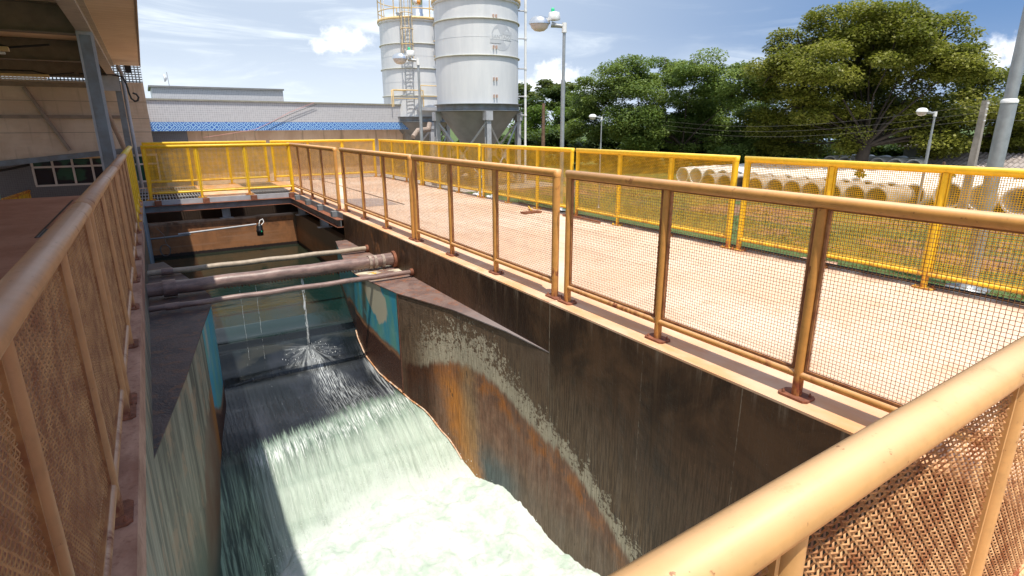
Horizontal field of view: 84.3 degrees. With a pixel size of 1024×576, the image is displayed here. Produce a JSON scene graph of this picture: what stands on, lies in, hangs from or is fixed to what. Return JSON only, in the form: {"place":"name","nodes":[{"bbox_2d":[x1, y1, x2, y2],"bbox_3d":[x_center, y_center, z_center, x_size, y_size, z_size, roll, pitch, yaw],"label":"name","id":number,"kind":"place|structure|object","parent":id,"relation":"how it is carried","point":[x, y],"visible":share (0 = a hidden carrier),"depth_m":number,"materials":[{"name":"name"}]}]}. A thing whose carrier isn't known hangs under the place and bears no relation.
{"place":"outdoors","nodes":[
{"label":"outdoors","id":0,"kind":"place"},
{"bbox_2d":[0,195,121,575],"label":"deck","id":1,"kind":"structure","parent":0,"point":[24,222],"depth_m":4.80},
{"bbox_2d":[34,200,72,237],"bbox_3d":[-8.687,-1.396,10.812,0.030,0.005,5.500,-10,19,-31],"label":"floor joint","id":2,"kind":"object","parent":1,"relation":"on","point":[49,223],"visible":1,"depth_m":10.16,"materials":[{"name":"rubber"}]},
{"bbox_2d":[75,31,116,170],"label":"canopy column","id":3,"kind":"structure","parent":1,"relation":"on","point":[95,88],"depth_m":8.42,"materials":[{"name":"metal"}]},
{"bbox_2d":[0,0,140,77],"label":"canopy","id":4,"kind":"object","parent":3,"relation":"on","point":[112,26],"visible":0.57,"depth_m":10.35,"materials":[{"name":"beige metal"}]},
{"bbox_2d":[0,44,49,54],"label":"fluorescent fixture","id":5,"kind":"object","parent":4,"relation":"hanging from","point":[4,48],"visible":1,"depth_m":8.57,"materials":[{"name":"beige paint"}]},
{"bbox_2d":[0,69,73,79],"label":"fluorescent fixture","id":6,"kind":"object","parent":4,"relation":"hanging from","point":[22,76],"visible":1,"depth_m":13.38,"materials":[{"name":"beige paint"}]},
{"bbox_2d":[79,65,139,101],"bbox_3d":[-10.518,-5.347,14.776,1.227,0.915,0.153,-10,19,-32],"label":"cable loop","id":7,"kind":"object","parent":4,"relation":"hanging from","point":[127,68],"visible":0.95,"depth_m":14.88,"materials":[{"name":"rubber"}]},
{"bbox_2d":[107,107,125,150],"bbox_3d":[-10.029,-4.351,14.007,0.120,2.200,1.287,-3,16,-9],"label":"diagonal brace","id":8,"kind":"object","parent":4,"relation":"attached to","point":[117,135],"visible":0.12,"depth_m":14.36,"materials":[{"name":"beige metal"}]},
{"bbox_2d":[101,65,143,187],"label":"canopy column","id":9,"kind":"structure","parent":4,"relation":"attached to","point":[111,83],"depth_m":15.28,"materials":[{"name":"grey metal"}]},
{"bbox_2d":[145,236,177,575],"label":"channel wall","id":10,"kind":"structure","parent":0,"point":[160,560],"depth_m":3.46,"materials":[{"name":"concrete"}]},
{"bbox_2d":[89,202,146,575],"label":"kerb","id":11,"kind":"structure","parent":10,"relation":"on","point":[129,552],"depth_m":2.89,"materials":[{"name":"concrete"}]},
{"bbox_2d":[0,202,136,575],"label":"railing panel","id":12,"kind":"object","parent":11,"relation":"on","point":[37,267],"visible":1,"depth_m":1.75,"materials":[{"name":"brown paint"}]},
{"bbox_2d":[73,166,139,404],"bbox_3d":[-3.221,-0.278,4.606,0.120,1.221,3.490,-10,19,-31],"label":"railing panel","id":13,"kind":"object","parent":11,"relation":"on","point":[101,196],"visible":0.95,"depth_m":4.11,"materials":[{"name":"brown paint"}]},
{"bbox_2d":[108,154,141,277],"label":"railing panel","id":14,"kind":"object","parent":11,"relation":"on","point":[119,162],"visible":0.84,"depth_m":7.13,"materials":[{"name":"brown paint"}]},
{"bbox_2d":[121,146,142,230],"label":"railing panel","id":15,"kind":"object","parent":11,"relation":"on","point":[127,150],"visible":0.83,"depth_m":10.72,"materials":[{"name":"yellow paint"}]},
{"bbox_2d":[143,204,153,263],"bbox_3d":[-7.533,-0.812,11.777,0.015,1.550,3.180,-10,19,-31],"label":"steel liner","id":16,"kind":"object","parent":10,"relation":"attached to","point":[148,240],"visible":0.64,"depth_m":11.35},
{"bbox_2d":[150,219,263,239],"bbox_3d":[-7.088,-1.316,13.259,2.431,0.401,0.166,-10,19,-31],"label":"level sensor","id":17,"kind":"object","parent":16,"relation":"attached to","point":[259,228],"visible":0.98,"depth_m":13.37,"materials":[{"name":"grey metal"}]},
{"bbox_2d":[148,262,225,575],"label":"pier","id":18,"kind":"structure","parent":10,"relation":"attached to","point":[188,402],"depth_m":5.23,"materials":[{"name":"concrete"}]},
{"bbox_2d":[143,192,294,213],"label":"walkway beam","id":19,"kind":"structure","parent":10,"relation":"attached to","point":[179,205],"depth_m":13.59,"materials":[{"name":"metal"}]},
{"bbox_2d":[139,186,203,200],"bbox_3d":[-8.812,-2.417,14.501,1.400,0.050,3.240,-10,19,-31],"label":"walkway grating","id":20,"kind":"object","parent":19,"relation":"on","point":[169,196],"visible":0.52,"depth_m":14.12,"materials":[{"name":"metal"}]},
{"bbox_2d":[140,143,297,200],"bbox_3d":[-6.944,-2.829,13.589,3.310,1.221,0.120,-10,19,-31],"label":"railing panel","id":21,"kind":"object","parent":19,"relation":"on","point":[198,170],"visible":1,"depth_m":13.48,"materials":[{"name":"yellow paint"}]},
{"bbox_2d":[195,183,254,197],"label":"walkway","id":22,"kind":"structure","parent":19,"relation":"on","point":[225,193],"depth_m":14.50,"materials":[{"name":"concrete"}]},
{"bbox_2d":[139,182,268,191],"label":"walkway kerb","id":23,"kind":"structure","parent":22,"relation":"attached to","point":[177,186],"depth_m":15.87,"materials":[{"name":"concrete"}]},
{"bbox_2d":[141,140,272,187],"bbox_3d":[-8.716,-3.598,16.302,3.280,1.221,0.120,-10,19,-31],"label":"railing panel","id":24,"kind":"object","parent":23,"relation":"on","point":[202,142],"visible":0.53,"depth_m":16.19,"materials":[{"name":"yellow paint"}]},
{"bbox_2d":[242,182,288,193],"bbox_3d":[-6.880,-2.757,15.662,0.880,0.050,3.240,-10,19,-31],"label":"walkway grating","id":25,"kind":"object","parent":19,"relation":"on","point":[269,190],"visible":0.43,"depth_m":15.11,"materials":[{"name":"metal"}]},
{"bbox_2d":[140,192,343,234],"bbox_3d":[-5.412,-0.817,14.456,7.000,2.870,7.800,-10,19,-31],"label":"under deck void","id":26,"kind":"object","parent":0,"point":[205,214],"depth_m":16.54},
{"bbox_2d":[148,212,344,261],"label":"basin wall","id":27,"kind":"structure","parent":0,"point":[304,231],"depth_m":13.79,"materials":[{"name":"concrete"}]},
{"bbox_2d":[220,208,233,218],"bbox_3d":[-7.023,-1.856,13.887,0.300,0.261,0.160,-10,19,-31],"label":"support post","id":28,"kind":"object","parent":27,"relation":"on","point":[226,213],"visible":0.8,"depth_m":13.88,"materials":[{"name":"metal"}]},
{"bbox_2d":[154,243,564,575],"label":"water","id":29,"kind":"structure","parent":0,"point":[283,419],"depth_m":7.24,"materials":[{"name":"liquid"}]},
{"bbox_2d":[280,477,599,575],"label":"foam","id":30,"kind":"object","parent":29,"relation":"on","point":[497,534],"visible":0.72,"depth_m":5.90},
{"bbox_2d":[263,424,565,575],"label":"spray","id":31,"kind":"object","parent":30,"relation":"on","point":[379,507],"visible":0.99,"depth_m":6.26,"materials":[{"name":"white liquid"}]},
{"bbox_2d":[209,168,552,191],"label":"concrete yard","id":32,"kind":"structure","parent":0,"point":[396,177],"depth_m":22.12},
{"bbox_2d":[377,0,450,164],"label":"silo","id":33,"kind":"object","parent":32,"relation":"on","point":[399,32],"visible":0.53,"depth_m":25.10,"materials":[{"name":"paint"}]},
{"bbox_2d":[391,85,436,110],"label":"service platform","id":34,"kind":"structure","parent":33,"relation":"attached to","point":[423,107],"depth_m":25.01,"materials":[{"name":"beige paint"}]},
{"bbox_2d":[411,122,469,180],"bbox_3d":[-2.538,-5.419,22.460,1.800,2.299,3.954,-10,19,-31],"label":"under silo equipment","id":35,"kind":"object","parent":32,"relation":"on","point":[416,132],"visible":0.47,"depth_m":23.31,"materials":[{"name":"grey metal"}]},
{"bbox_2d":[431,0,523,188],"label":"silo","id":36,"kind":"object","parent":32,"relation":"on","point":[476,59],"visible":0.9,"depth_m":19.19,"materials":[{"name":"paint"}]},
{"bbox_2d":[518,0,526,181],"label":"filler pipe","id":37,"kind":"object","parent":36,"relation":"attached to","point":[525,57],"visible":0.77,"depth_m":20.35,"materials":[{"name":"white metal"}]},
{"bbox_2d":[2,0,1023,127],"label":"sky","id":38,"kind":"structure","parent":0,"point":[311,50],"materials":[{"name":"blue"}]},
{"bbox_2d":[271,176,1023,509],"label":"deck","id":39,"kind":"structure","parent":0,"point":[845,414],"depth_m":5.15,"materials":[{"name":"concrete"}]},
{"bbox_2d":[286,142,342,210],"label":"railing panel","id":40,"kind":"object","parent":39,"relation":"on","point":[301,176],"visible":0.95,"depth_m":12.35,"materials":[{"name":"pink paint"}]},
{"bbox_2d":[270,139,376,181],"bbox_3d":[-5.906,-4.091,17.991,3.370,1.221,0.120,-10,19,-31],"label":"railing panel","id":41,"kind":"object","parent":39,"relation":"on","point":[341,141],"visible":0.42,"depth_m":17.99,"materials":[{"name":"yellow paint"}]},
{"bbox_2d":[341,198,395,207],"bbox_3d":[-3.318,-1.917,12.565,1.050,0.001,1.700,-10,19,-31],"label":"deck patch","id":42,"kind":"object","parent":39,"relation":"on","point":[342,201],"visible":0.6,"depth_m":12.44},
{"bbox_2d":[339,148,415,239],"bbox_3d":[-2.357,-1.704,9.585,0.120,1.221,3.610,-10,19,-31],"label":"railing panel","id":43,"kind":"object","parent":39,"relation":"on","point":[384,178],"visible":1,"depth_m":9.24,"materials":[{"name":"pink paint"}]},
{"bbox_2d":[378,139,422,184],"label":"railing panel","id":44,"kind":"object","parent":39,"relation":"on","point":[399,144],"visible":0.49,"depth_m":17.17,"materials":[{"name":"yellow paint"}]},
{"bbox_2d":[420,141,481,196],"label":"railing panel","id":45,"kind":"object","parent":39,"relation":"on","point":[435,153],"visible":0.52,"depth_m":14.20,"materials":[{"name":"yellow paint"}]},
{"bbox_2d":[411,155,563,299],"bbox_3d":[-0.478,-0.890,6.709,0.120,1.221,3.550,-10,19,-31],"label":"railing panel","id":46,"kind":"object","parent":39,"relation":"on","point":[495,257],"visible":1,"depth_m":6.26,"materials":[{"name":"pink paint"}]},
{"bbox_2d":[481,144,574,214],"bbox_3d":[0.214,-2.315,11.686,0.120,1.221,3.490,-10,19,-31],"label":"railing panel","id":47,"kind":"object","parent":39,"relation":"on","point":[527,149],"visible":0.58,"depth_m":11.52,"materials":[{"name":"yellow paint"}]},
{"bbox_2d":[574,148,739,248],"bbox_3d":[2.053,-1.515,8.860,0.120,1.221,3.490,-10,19,-31],"label":"railing panel","id":48,"kind":"object","parent":39,"relation":"on","point":[734,160],"visible":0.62,"depth_m":8.50,"materials":[{"name":"yellow paint"}]},
{"bbox_2d":[518,202,1023,304],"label":"conduit","id":49,"kind":"object","parent":39,"relation":"on","point":[858,270],"visible":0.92,"depth_m":6.47,"materials":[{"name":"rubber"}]},
{"bbox_2d":[557,170,1023,494],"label":"railing panel","id":50,"kind":"object","parent":39,"relation":"on","point":[824,207],"visible":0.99,"depth_m":3.36,"materials":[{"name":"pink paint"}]},
{"bbox_2d":[731,156,1023,294],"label":"railing panel","id":51,"kind":"object","parent":39,"relation":"on","point":[944,184],"visible":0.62,"depth_m":5.82,"materials":[{"name":"yellow paint"}]},
{"bbox_2d":[343,215,1023,575],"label":"channel wall","id":52,"kind":"structure","parent":0,"point":[649,449],"depth_m":4.63,"materials":[{"name":"concrete"}]},
{"bbox_2d":[291,193,343,227],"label":"walkway beam","id":53,"kind":"structure","parent":52,"relation":"attached to","point":[331,216],"depth_m":12.14,"materials":[{"name":"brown metal"}]},
{"bbox_2d":[336,240,548,533],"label":"pier","id":54,"kind":"structure","parent":52,"relation":"attached to","point":[473,384],"depth_m":6.89,"materials":[{"name":"concrete"}]},
{"bbox_2d":[147,245,368,276],"bbox_3d":[-3.901,-0.449,9.033,3.269,0.123,0.126,-10,19,-31],"label":"cross pipe","id":55,"kind":"object","parent":54,"relation":"on","point":[172,270],"visible":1,"depth_m":8.89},
{"bbox_2d":[146,251,397,297],"bbox_3d":[-3.211,-0.206,7.956,3.271,0.257,0.264,-10,19,-31],"label":"cross pipe","id":56,"kind":"object","parent":54,"relation":"on","point":[169,288],"visible":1,"depth_m":7.79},
{"bbox_2d":[301,279,309,348],"bbox_3d":[-3.019,0.388,8.275,0.045,1.092,0.066,-10,19,-31],"label":"water jet","id":57,"kind":"object","parent":56,"relation":"attached to","point":[302,282],"visible":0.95,"depth_m":8.25,"materials":[{"name":"white"}]},
{"bbox_2d":[148,268,413,311],"bbox_3d":[-2.828,0.008,7.383,3.269,0.099,0.102,-10,19,-31],"label":"cross pipe","id":58,"kind":"object","parent":54,"relation":"on","point":[180,305],"visible":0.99,"depth_m":7.21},
{"bbox_2d":[418,127,1023,300],"bbox_3d":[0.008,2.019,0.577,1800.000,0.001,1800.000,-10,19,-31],"label":"ground","id":59,"kind":"structure","parent":0,"point":[455,139],"depth_m":11.91,"materials":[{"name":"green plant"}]},
{"bbox_2d":[146,98,412,184],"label":"tiled building","id":60,"kind":"structure","parent":59,"relation":"on","point":[197,120],"depth_m":22.49,"materials":[{"name":"grey tile"}]},
{"bbox_2d":[0,65,152,166],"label":"end wall","id":61,"kind":"structure","parent":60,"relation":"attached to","point":[48,118],"depth_m":15.56,"materials":[{"name":"beige concrete"}]},
{"bbox_2d":[148,85,283,100],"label":"rooftop block","id":62,"kind":"structure","parent":60,"relation":"on","point":[207,93],"depth_m":27.62,"materials":[{"name":"grey concrete"}]},
{"bbox_2d":[392,47,424,171],"bbox_3d":[-3.409,-5.602,18.954,0.987,4.585,0.341,1,16,5],"label":"street lamp","id":63,"kind":"object","parent":59,"relation":"on","point":[399,58],"visible":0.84,"depth_m":18.43,"materials":[{"name":"grey metal"}]},
{"bbox_2d":[492,131,537,163],"bbox_3d":[0.255,-8.184,33.593,4.619,2.363,2.964,-4,16,-12],"label":"shrub","id":64,"kind":"object","parent":59,"relation":"on","point":[529,141],"visible":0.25,"depth_m":32.70,"materials":[{"name":"green plant"}]},
{"bbox_2d":[504,104,549,135],"bbox_3d":[1.463,-9.655,35.181,3.906,3.464,5.042,-10,19,-31],"label":"leafy tree","id":65,"kind":"object","parent":59,"relation":"on","point":[533,113],"visible":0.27,"depth_m":35.72,"materials":[{"name":"green plant"}]},
{"bbox_2d":[541,103,544,167],"bbox_3d":[1.491,-7.180,27.021,0.209,3.150,0.220,-10,19,-31],"label":"wooden pole","id":66,"kind":"object","parent":59,"relation":"on","point":[543,128],"visible":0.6,"depth_m":26.87,"materials":[{"name":"brown wood"}]},
{"bbox_2d":[529,8,566,210],"bbox_3d":[0.896,-4.314,14.003,0.979,4.795,0.340,1,16,6],"label":"street lamp","id":67,"kind":"object","parent":59,"relation":"on","point":[539,23],"visible":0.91,"depth_m":13.49,"materials":[{"name":"grey metal"}]},
{"bbox_2d":[518,79,581,124],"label":"leafy tree","id":68,"kind":"object","parent":59,"relation":"on","point":[544,83],"visible":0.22,"depth_m":45.17,"materials":[{"name":"green plant"}]},
{"bbox_2d":[518,85,585,155],"bbox_3d":[2.976,-11.735,39.847,6.164,4.896,3.676,0,16,0],"label":"leafy tree","id":69,"kind":"object","parent":59,"relation":"on","point":[553,95],"visible":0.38,"depth_m":38.82,"materials":[{"name":"green plant"}]},
{"bbox_2d":[522,128,593,164],"bbox_3d":[2.510,-7.722,31.137,3.677,2.324,3.756,-10,19,-31],"label":"shrub","id":70,"kind":"object","parent":59,"relation":"on","point":[552,137],"visible":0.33,"depth_m":30.82,"materials":[{"name":"green plant"}]},
{"bbox_2d":[545,106,585,147],"bbox_3d":[3.405,-9.353,34.394,3.068,3.310,2.986,5,17,17],"label":"leafy tree","id":71,"kind":"object","parent":59,"relation":"on","point":[557,113],"visible":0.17,"depth_m":33.88,"materials":[{"name":"green plant"}]},
{"bbox_2d":[589,114,602,205],"bbox_3d":[2.164,-3.297,14.791,0.381,2.397,0.133,1,16,6],"label":"street lamp","id":72,"kind":"object","parent":59,"relation":"on","point":[592,116],"visible":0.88,"depth_m":14.54,"materials":[{"name":"grey metal"}]},
{"bbox_2d":[573,135,650,167],"bbox_3d":[5.300,-7.542,30.520,4.552,2.685,2.814,0,16,2],"label":"shrub","id":73,"kind":"object","parent":59,"relation":"on","point":[610,144],"visible":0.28,"depth_m":30.14,"materials":[{"name":"green plant"}]},
{"bbox_2d":[631,136,678,166],"bbox_3d":[8.182,-7.325,29.668,3.677,2.324,3.756,-10,19,-31],"label":"shrub","id":74,"kind":"object","parent":59,"relation":"on","point":[664,149],"visible":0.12,"depth_m":29.55,"materials":[{"name":"green plant"}]},
{"bbox_2d":[556,47,801,168],"bbox_3d":[7.602,-8.175,26.479,11.341,5.391,6.950,9,19,30],"label":"leafy tree","id":75,"kind":"object","parent":59,"relation":"on","point":[713,100],"visible":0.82,"depth_m":25.47,"materials":[{"name":"green plant"}]},
{"bbox_2d":[676,165,715,181],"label":"concrete pipe","id":76,"kind":"object","parent":59,"relation":"on","point":[681,173],"visible":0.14,"depth_m":21.64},
{"bbox_2d":[668,136,744,168],"bbox_3d":[10.123,-6.807,28.171,4.474,2.807,2.898,7,17,22],"label":"shrub","id":77,"kind":"object","parent":59,"relation":"on","point":[703,161],"visible":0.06,"depth_m":28.02,"materials":[{"name":"green plant"}]},
{"bbox_2d":[689,166,731,182],"bbox_3d":[7.575,-4.271,21.392,1.850,0.618,0.618,-10,-22,-31],"label":"concrete pipe","id":78,"kind":"object","parent":59,"relation":"on","point":[698,179],"visible":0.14,"depth_m":21.17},
{"bbox_2d":[701,172,738,184],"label":"concrete pipe","id":79,"kind":"object","parent":59,"relation":"on","point":[714,180],"visible":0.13,"depth_m":18.87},
{"bbox_2d":[737,174,771,186],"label":"concrete pipe","id":80,"kind":"object","parent":59,"relation":"on","point":[739,181],"visible":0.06,"depth_m":18.13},
{"bbox_2d":[749,175,787,188],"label":"concrete pipe","id":81,"kind":"object","parent":59,"relation":"on","point":[751,181],"visible":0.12,"depth_m":17.53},
{"bbox_2d":[766,176,807,190],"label":"concrete pipe","id":82,"kind":"object","parent":59,"relation":"on","point":[797,178],"visible":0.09,"depth_m":17.15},
{"bbox_2d":[782,178,825,192],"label":"concrete pipe","id":83,"kind":"object","parent":59,"relation":"on","point":[801,181],"visible":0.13,"depth_m":16.64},
{"bbox_2d":[780,140,831,158],"bbox_3d":[13.421,-6.659,27.626,3.677,2.324,3.756,-10,19,-31],"label":"shrub","id":84,"kind":"object","parent":59,"relation":"on","point":[799,156],"depth_m":26.81,"materials":[{"name":"green plant"}]},
{"bbox_2d":[801,179,842,194],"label":"concrete pipe","id":85,"kind":"object","parent":59,"relation":"on","point":[837,181],"visible":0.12,"depth_m":16.14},
{"bbox_2d":[820,181,864,196],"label":"concrete pipe","id":86,"kind":"object","parent":59,"relation":"on","point":[841,186],"visible":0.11,"depth_m":15.55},
{"bbox_2d":[818,137,902,157],"bbox_3d":[16.542,-6.384,27.383,4.594,2.524,2.888,1,16,3],"label":"shrub","id":87,"kind":"object","parent":59,"relation":"on","point":[879,148],"visible":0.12,"depth_m":26.53,"materials":[{"name":"green plant"}]},
{"bbox_2d":[843,182,889,198],"bbox_3d":[9.645,-2.531,15.329,1.380,0.587,0.587,-10,45,-31],"label":"concrete pipe","id":88,"kind":"object","parent":59,"relation":"on","point":[863,190],"visible":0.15,"depth_m":15.26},
{"bbox_2d":[738,0,1023,168],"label":"spreading tree","id":89,"kind":"object","parent":59,"relation":"on","point":[896,39],"visible":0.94,"depth_m":19.84,"materials":[{"name":"green plant"}]},
{"bbox_2d":[864,184,914,203],"bbox_3d":[9.887,-2.384,14.811,1.380,0.587,0.587,-10,12,-31],"label":"concrete pipe","id":90,"kind":"object","parent":59,"relation":"on","point":[889,193],"visible":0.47,"depth_m":14.68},
{"bbox_2d":[876,143,903,156],"bbox_3d":[19.090,-6.217,26.125,4.592,2.382,3.718,-6,17,-20],"label":"shrub","id":91,"kind":"object","parent":59,"relation":"on","point":[892,149],"visible":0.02,"depth_m":25.90,"materials":[{"name":"green plant"}]},
{"bbox_2d":[916,108,937,204],"bbox_3d":[10.401,-3.293,14.455,0.565,2.510,0.191,1,16,3],"label":"street lamp","id":92,"kind":"object","parent":59,"relation":"on","point":[922,111],"visible":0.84,"depth_m":14.24,"materials":[{"name":"grey metal"}]},
{"bbox_2d":[910,181,951,204],"bbox_3d":[11.410,-2.595,15.473,1.850,0.618,0.618,-10,56,-31],"label":"concrete pipe","id":93,"kind":"object","parent":59,"relation":"on","point":[928,200],"visible":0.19,"depth_m":15.06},
{"bbox_2d":[933,178,982,207],"bbox_3d":[12.283,-2.570,15.227,2.400,0.700,0.700,-10,43,-31],"label":"concrete pipe","id":94,"kind":"object","parent":59,"relation":"on","point":[953,190],"visible":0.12,"depth_m":15.18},
{"bbox_2d":[897,145,1022,156],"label":"back shed","id":95,"kind":"structure","parent":59,"relation":"on","point":[910,152],"depth_m":23.57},
{"bbox_2d":[919,152,1023,168],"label":"shed","id":96,"kind":"structure","parent":59,"relation":"on","point":[1013,160],"depth_m":19.63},
{"bbox_2d":[957,100,989,208],"bbox_3d":[11.187,-3.149,13.686,0.266,2.650,0.232,-10,19,-31],"label":"utility pole","id":97,"kind":"object","parent":59,"relation":"on","point":[976,145],"visible":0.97,"depth_m":13.61,"materials":[{"name":"concrete"}]},
{"bbox_2d":[665,112,982,131],"bbox_3d":[8.768,-5.436,18.762,0.006,0.490,12.166,-7,17,-22],"label":"overhead wire","id":98,"kind":"object","parent":97,"relation":"attached to","point":[820,129],"visible":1,"depth_m":18.30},
{"bbox_2d":[945,7,1023,293],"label":"mast pole","id":99,"kind":"object","parent":59,"relation":"on","point":[1009,101],"visible":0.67,"depth_m":6.90,"materials":[{"name":"grey metal"}]},
{"bbox_2d":[968,179,1023,209],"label":"concrete pipe","id":100,"kind":"object","parent":59,"relation":"on","point":[976,194],"visible":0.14,"depth_m":14.31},
{"bbox_2d":[993,73,1023,120],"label":"leafy tree","id":101,"kind":"object","parent":59,"relation":"on","point":[1021,92],"visible":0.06,"depth_m":24.09,"materials":[{"name":"green plant"}]},
{"bbox_2d":[1000,187,1023,214],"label":"concrete pipe","id":102,"kind":"object","parent":59,"relation":"on","point":[1017,208],"visible":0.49,"depth_m":13.85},
{"bbox_3d":[14.661,-4.509,22.676,2.300,0.298,4.100,-10,19,-31],"label":"pipe cradle","id":103,"kind":"object","parent":59,"relation":"on","visible":0},
{"bbox_2d":[870,156,908,161],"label":"concrete pipe","id":104,"kind":"object","parent":103,"relation":"on","point":[883,159],"visible":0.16,"depth_m":21.85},
{"bbox_2d":[888,157,922,162],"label":"concrete pipe","id":105,"kind":"object","parent":103,"relation":"on","point":[899,160],"visible":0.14,"depth_m":21.32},
{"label":"near walkway","id":106,"kind":"structure","parent":0,"visible":0},
{"bbox_2d":[608,336,1023,575],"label":"railing panel","id":107,"kind":"object","parent":106,"relation":"on","point":[769,528],"visible":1,"depth_m":1.15,"materials":[{"name":"paint"}]},
{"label":"lower yard","id":108,"kind":"structure","parent":0,"visible":0},
{"bbox_2d":[0,131,194,198],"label":"building wing","id":109,"kind":"object","parent":108,"relation":"on","point":[72,177],"depth_m":18.99,"materials":[{"name":"grey concrete"}]},
{"bbox_2d":[30,154,160,186],"bbox_3d":[-14.183,-4.061,19.402,3.560,0.980,0.075,-10,19,-31],"label":"window frame","id":110,"kind":"structure","parent":109,"relation":"in","point":[70,172],"depth_m":19.02,"materials":[{"name":"white metal"}]},
{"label":"yard retaining wall","id":111,"kind":"structure","parent":108,"relation":"on","visible":0},
{"bbox_2d":[1,190,30,199],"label":"railing panel","id":112,"kind":"object","parent":111,"relation":"on","point":[23,194],"visible":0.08,"depth_m":15.78,"materials":[{"name":"yellow paint"}]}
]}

